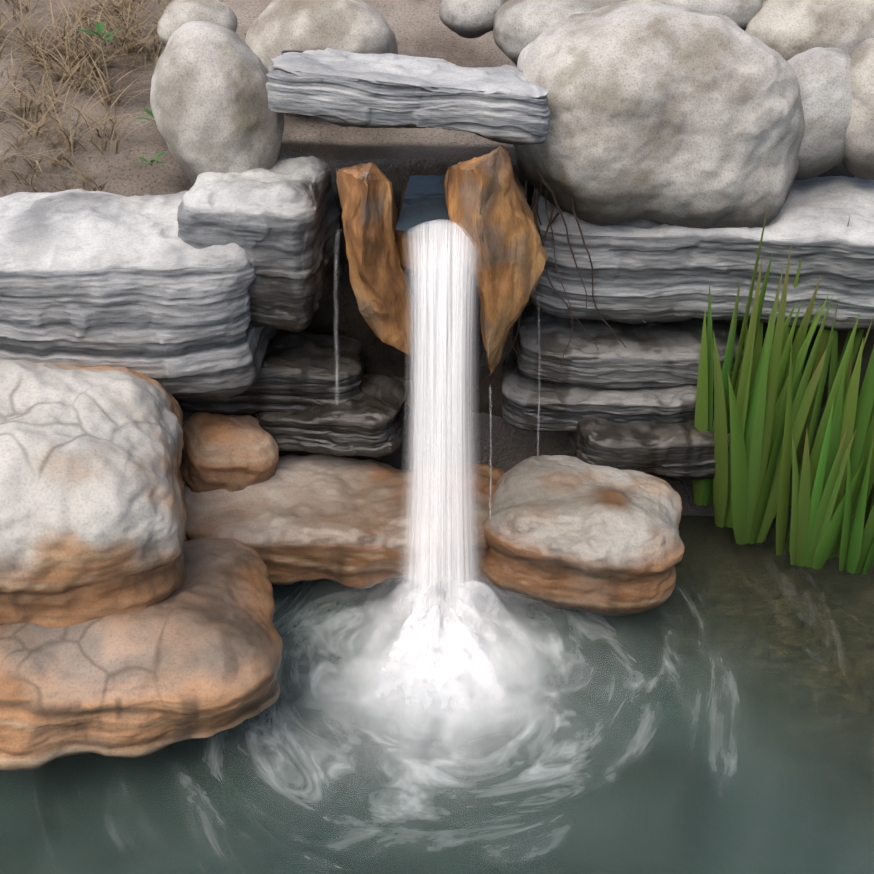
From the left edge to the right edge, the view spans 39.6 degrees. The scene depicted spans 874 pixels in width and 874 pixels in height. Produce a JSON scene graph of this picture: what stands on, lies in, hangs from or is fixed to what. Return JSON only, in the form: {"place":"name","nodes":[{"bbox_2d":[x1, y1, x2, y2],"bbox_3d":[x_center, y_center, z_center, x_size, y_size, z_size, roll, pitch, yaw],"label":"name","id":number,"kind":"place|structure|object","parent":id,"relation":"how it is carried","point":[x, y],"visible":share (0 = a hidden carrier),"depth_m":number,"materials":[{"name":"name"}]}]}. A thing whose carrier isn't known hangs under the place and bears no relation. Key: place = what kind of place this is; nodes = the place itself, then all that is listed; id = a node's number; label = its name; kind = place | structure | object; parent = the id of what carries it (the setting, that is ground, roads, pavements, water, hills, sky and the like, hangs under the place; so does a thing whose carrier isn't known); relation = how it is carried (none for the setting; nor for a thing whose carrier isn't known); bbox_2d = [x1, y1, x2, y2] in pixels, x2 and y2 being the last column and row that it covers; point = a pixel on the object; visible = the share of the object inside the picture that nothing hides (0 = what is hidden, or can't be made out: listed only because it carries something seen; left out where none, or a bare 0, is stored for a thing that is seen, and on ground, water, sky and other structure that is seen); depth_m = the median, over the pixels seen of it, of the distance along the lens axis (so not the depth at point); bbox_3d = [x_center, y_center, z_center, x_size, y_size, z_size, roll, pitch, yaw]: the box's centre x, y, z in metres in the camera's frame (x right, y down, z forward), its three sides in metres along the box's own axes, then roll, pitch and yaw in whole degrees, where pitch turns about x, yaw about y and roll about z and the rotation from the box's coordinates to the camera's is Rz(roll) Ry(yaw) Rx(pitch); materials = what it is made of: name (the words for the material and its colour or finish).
{"place":"outdoors","nodes":[
{"label":"outdoors","id":0,"kind":"place"},
{"bbox_2d":[0,358,187,627],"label":"rock","id":1,"kind":"object","parent":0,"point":[93,513],"visible":0.77,"depth_m":2.19,"materials":[{"name":"beige stone"}]},
{"bbox_2d":[334,229,340,404],"bbox_3d":[-0.206,-0.207,2.570,0.011,0.544,0.074,-20,40,-26],"label":"water trickle","id":2,"kind":"object","parent":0,"point":[335,325],"visible":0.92,"depth_m":2.57,"materials":[{"name":"liquid"}]},
{"bbox_2d":[183,453,504,588],"bbox_3d":[-0.206,0.196,2.719,0.776,0.222,0.355,1,35,1],"label":"ledge","id":3,"kind":"object","parent":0,"point":[310,517],"visible":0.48,"depth_m":2.61,"materials":[{"name":"orange stone"}]},
{"bbox_2d":[181,412,278,492],"bbox_3d":[-0.469,0.039,2.729,0.215,0.185,0.210,-1,34,-20],"label":"rock","id":4,"kind":"object","parent":3,"relation":"on","point":[231,453],"visible":0.85,"depth_m":2.65,"materials":[{"name":"orange stone"}]},
{"bbox_2d":[255,373,410,456],"bbox_3d":[-0.233,-0.057,2.764,0.341,0.126,0.225,3,35,9],"label":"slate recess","id":5,"kind":"object","parent":3,"relation":"on","point":[370,421],"visible":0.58,"depth_m":2.69,"materials":[{"name":"stone"}]},
{"bbox_2d":[175,329,364,415],"bbox_3d":[-0.392,-0.156,2.760,0.457,0.163,0.223,2,35,-2],"label":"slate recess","id":6,"kind":"object","parent":5,"relation":"on","point":[298,371],"visible":0.54,"depth_m":2.69,"materials":[{"name":"stone"}]},
{"bbox_2d":[0,189,277,398],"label":"slate","id":7,"kind":"object","parent":6,"relation":"on","point":[102,278],"visible":0.69,"depth_m":2.44,"materials":[{"name":"stone"}]},
{"bbox_2d":[150,21,283,184],"bbox_3d":[-0.456,-0.678,2.540,0.257,0.373,0.244,-10,24,11],"label":"boulder","id":8,"kind":"object","parent":7,"relation":"on","point":[211,112],"visible":0.77,"depth_m":2.44,"materials":[{"name":"stone"}]},
{"bbox_2d":[177,156,342,331],"bbox_3d":[-0.369,-0.423,2.572,0.301,0.340,0.336,5,36,7],"label":"slate","id":9,"kind":"object","parent":7,"relation":"on","point":[278,222],"visible":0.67,"depth_m":2.43,"materials":[{"name":"stone"}]},
{"bbox_2d":[396,181,471,272],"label":"spout sill","id":10,"kind":"structure","parent":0,"point":[403,248],"depth_m":2.38,"materials":[{"name":"stone"}]},
{"bbox_2d":[336,162,413,354],"bbox_3d":[-0.125,-0.348,2.489,0.145,0.516,0.274,-3,35,-4],"label":"upright rock","id":11,"kind":"object","parent":10,"relation":"attached to","point":[378,279],"visible":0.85,"depth_m":2.36,"materials":[{"name":"stone"}]},
{"bbox_2d":[396,175,452,232],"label":"channel water","id":12,"kind":"structure","parent":10,"relation":"on","point":[424,200],"depth_m":2.43,"materials":[{"name":"blue liquid"}]},
{"bbox_2d":[444,145,547,372],"bbox_3d":[0.119,-0.329,2.491,0.210,0.619,0.305,2,35,3],"label":"upright rock","id":13,"kind":"object","parent":10,"relation":"attached to","point":[490,212],"visible":0.94,"depth_m":2.31,"materials":[{"name":"stone"}]},
{"bbox_2d":[0,515,873,873],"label":"pond water","id":14,"kind":"structure","parent":0,"point":[736,737],"depth_m":2.34,"materials":[{"name":"liquid"}]},
{"bbox_2d":[0,537,282,770],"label":"flat rock","id":15,"kind":"object","parent":14,"relation":"on","point":[198,654],"visible":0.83,"depth_m":2.19,"materials":[{"name":"stone"}]},
{"bbox_2d":[400,219,480,663],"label":"waterfall stream","id":16,"kind":"structure","parent":14,"relation":"on","point":[439,510],"depth_m":2.34,"materials":[{"name":"liquid"}]},
{"bbox_2d":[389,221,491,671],"bbox_3d":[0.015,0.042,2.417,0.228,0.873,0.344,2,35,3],"label":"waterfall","id":17,"kind":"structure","parent":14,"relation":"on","point":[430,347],"depth_m":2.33,"materials":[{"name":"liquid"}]},
{"bbox_2d":[350,589,540,733],"bbox_3d":[0.012,0.400,2.501,0.429,0.164,0.448,2,35,3],"label":"water splash","id":18,"kind":"object","parent":14,"relation":"on","point":[445,626],"depth_m":2.43,"materials":[{"name":"white liquid"}]},
{"bbox_2d":[225,574,668,834],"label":"water droplets","id":19,"kind":"object","parent":14,"relation":"on","point":[435,699],"visible":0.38,"depth_m":2.37},
{"bbox_2d":[481,455,684,615],"bbox_3d":[0.314,0.208,2.633,0.431,0.269,0.352,6,36,9],"label":"rock","id":20,"kind":"object","parent":14,"relation":"on","point":[567,532],"visible":0.96,"depth_m":2.52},
{"bbox_2d":[489,390,491,517],"bbox_3d":[0.110,0.040,2.528,0.006,0.289,0.105,-1,35,-2],"label":"water trickle","id":21,"kind":"object","parent":20,"relation":"on","point":[490,461],"visible":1,"depth_m":2.52,"materials":[{"name":"liquid"}]},
{"bbox_2d":[537,294,540,455],"bbox_3d":[0.213,-0.124,2.588,0.006,0.428,0.046,26,43,32],"label":"water trickle","id":22,"kind":"object","parent":20,"relation":"on","point":[540,381],"visible":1,"depth_m":2.61,"materials":[{"name":"liquid"}]},
{"bbox_2d":[692,198,873,574],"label":"reeds","id":23,"kind":"object","parent":14,"relation":"on","point":[778,458],"visible":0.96,"depth_m":2.57,"materials":[{"name":"green plant"}]},
{"bbox_2d":[0,0,873,417],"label":"earth bank","id":24,"kind":"structure","parent":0,"point":[398,156],"depth_m":2.83,"materials":[{"name":"soil"}]},
{"bbox_2d":[76,22,120,40],"bbox_3d":[-0.742,-0.899,2.696,0.100,0.035,0.096,15,38,20],"label":"weed plant","id":25,"kind":"object","parent":24,"relation":"on","point":[99,26],"visible":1,"depth_m":2.71,"materials":[{"name":"green plant"}]},
{"bbox_2d":[0,0,218,194],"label":"dry grass","id":26,"kind":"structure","parent":24,"relation":"on","point":[41,55],"depth_m":2.96,"materials":[{"name":"beige plant"}]},
{"bbox_2d":[135,108,154,121],"bbox_3d":[-0.606,-0.692,2.618,0.072,0.030,0.082,2,35,3],"label":"weed plant","id":27,"kind":"object","parent":24,"relation":"on","point":[148,111],"visible":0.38,"depth_m":2.62,"materials":[{"name":"green plant"}]},
{"bbox_2d":[137,151,165,164],"bbox_3d":[-0.611,-0.592,2.594,0.063,0.026,0.064,-7,36,-10],"label":"weed plant","id":28,"kind":"object","parent":24,"relation":"on","point":[155,158],"visible":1,"depth_m":2.61,"materials":[{"name":"green plant"}]},
{"bbox_2d":[157,0,237,45],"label":"boulder","id":29,"kind":"object","parent":24,"relation":"on","point":[177,14],"visible":0.52,"depth_m":2.77,"materials":[{"name":"stone"}]},
{"bbox_2d":[245,0,397,72],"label":"boulder","id":30,"kind":"object","parent":24,"relation":"on","point":[276,27],"visible":0.6,"depth_m":2.69,"materials":[{"name":"stone"}]},
{"bbox_2d":[266,48,549,144],"bbox_3d":[-0.057,-0.686,2.399,0.543,0.125,0.400,5,23,-6],"label":"capstone","id":31,"kind":"object","parent":24,"relation":"on","point":[506,104],"visible":1,"depth_m":2.24,"materials":[{"name":"stone"}]},
{"bbox_2d":[439,0,504,38],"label":"boulder","id":32,"kind":"object","parent":24,"relation":"on","point":[470,19],"visible":0.9,"depth_m":2.75,"materials":[{"name":"stone"}]},
{"bbox_2d":[493,0,627,65],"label":"boulder","id":33,"kind":"object","parent":24,"relation":"on","point":[519,26],"visible":0.33,"depth_m":2.66,"materials":[{"name":"stone"}]},
{"bbox_2d":[530,176,873,330],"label":"slate","id":34,"kind":"object","parent":24,"relation":"on","point":[647,271],"visible":0.69,"depth_m":2.53,"materials":[{"name":"stone"}]},
{"bbox_2d":[513,0,804,228],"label":"boulder","id":35,"kind":"object","parent":34,"relation":"on","point":[661,113],"visible":0.92,"depth_m":2.35,"materials":[{"name":"stone"}]},
{"bbox_2d":[462,167,645,402],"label":"hanging roots","id":36,"kind":"object","parent":35,"relation":"hanging from","point":[536,198],"visible":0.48,"depth_m":2.52,"materials":[{"name":"brown plant"}]},
{"bbox_2d":[787,47,851,179],"bbox_3d":[0.779,-0.672,2.535,0.228,0.276,0.205,10,35,-3],"label":"boulder","id":37,"kind":"object","parent":34,"relation":"on","point":[824,79],"visible":0.5,"depth_m":2.44,"materials":[{"name":"stone"}]},
{"bbox_2d":[842,37,873,179],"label":"boulder","id":38,"kind":"object","parent":34,"relation":"on","point":[858,160],"visible":0.75,"depth_m":2.43,"materials":[{"name":"stone"}]},
{"bbox_2d":[653,0,761,29],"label":"boulder","id":39,"kind":"object","parent":24,"relation":"on","point":[741,14],"visible":0.38,"depth_m":2.68,"materials":[{"name":"stone"}]},
{"bbox_2d":[744,0,873,60],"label":"boulder","id":40,"kind":"object","parent":24,"relation":"on","point":[786,30],"visible":0.52,"depth_m":2.62,"materials":[{"name":"stone"}]},
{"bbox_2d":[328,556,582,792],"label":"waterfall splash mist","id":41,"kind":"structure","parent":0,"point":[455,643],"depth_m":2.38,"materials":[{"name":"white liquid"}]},
{"bbox_2d":[179,377,823,518],"bbox_3d":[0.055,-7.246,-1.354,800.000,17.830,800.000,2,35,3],"label":"ground","id":42,"kind":"structure","parent":0,"point":[511,446],"depth_m":2.95,"materials":[{"name":"soil"}]},
{"bbox_2d":[568,388,730,480],"bbox_3d":[0.508,-0.014,2.775,0.421,0.140,0.254,1,35,-3],"label":"rock","id":43,"kind":"object","parent":42,"relation":"on","point":[679,452],"visible":0.44,"depth_m":2.67,"materials":[{"name":"stone"}]},
{"bbox_2d":[501,351,696,432],"bbox_3d":[0.385,-0.118,2.809,0.475,0.123,0.288,2,35,6],"label":"slate","id":44,"kind":"object","parent":43,"relation":"on","point":[565,407],"visible":0.48,"depth_m":2.69,"materials":[{"name":"stone"}]},
{"bbox_2d":[511,304,743,388],"bbox_3d":[0.433,-0.220,2.778,0.523,0.119,0.308,2,35,-1],"label":"slate","id":45,"kind":"object","parent":44,"relation":"on","point":[661,354],"visible":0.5,"depth_m":2.67,"materials":[{"name":"stone"}]}
]}

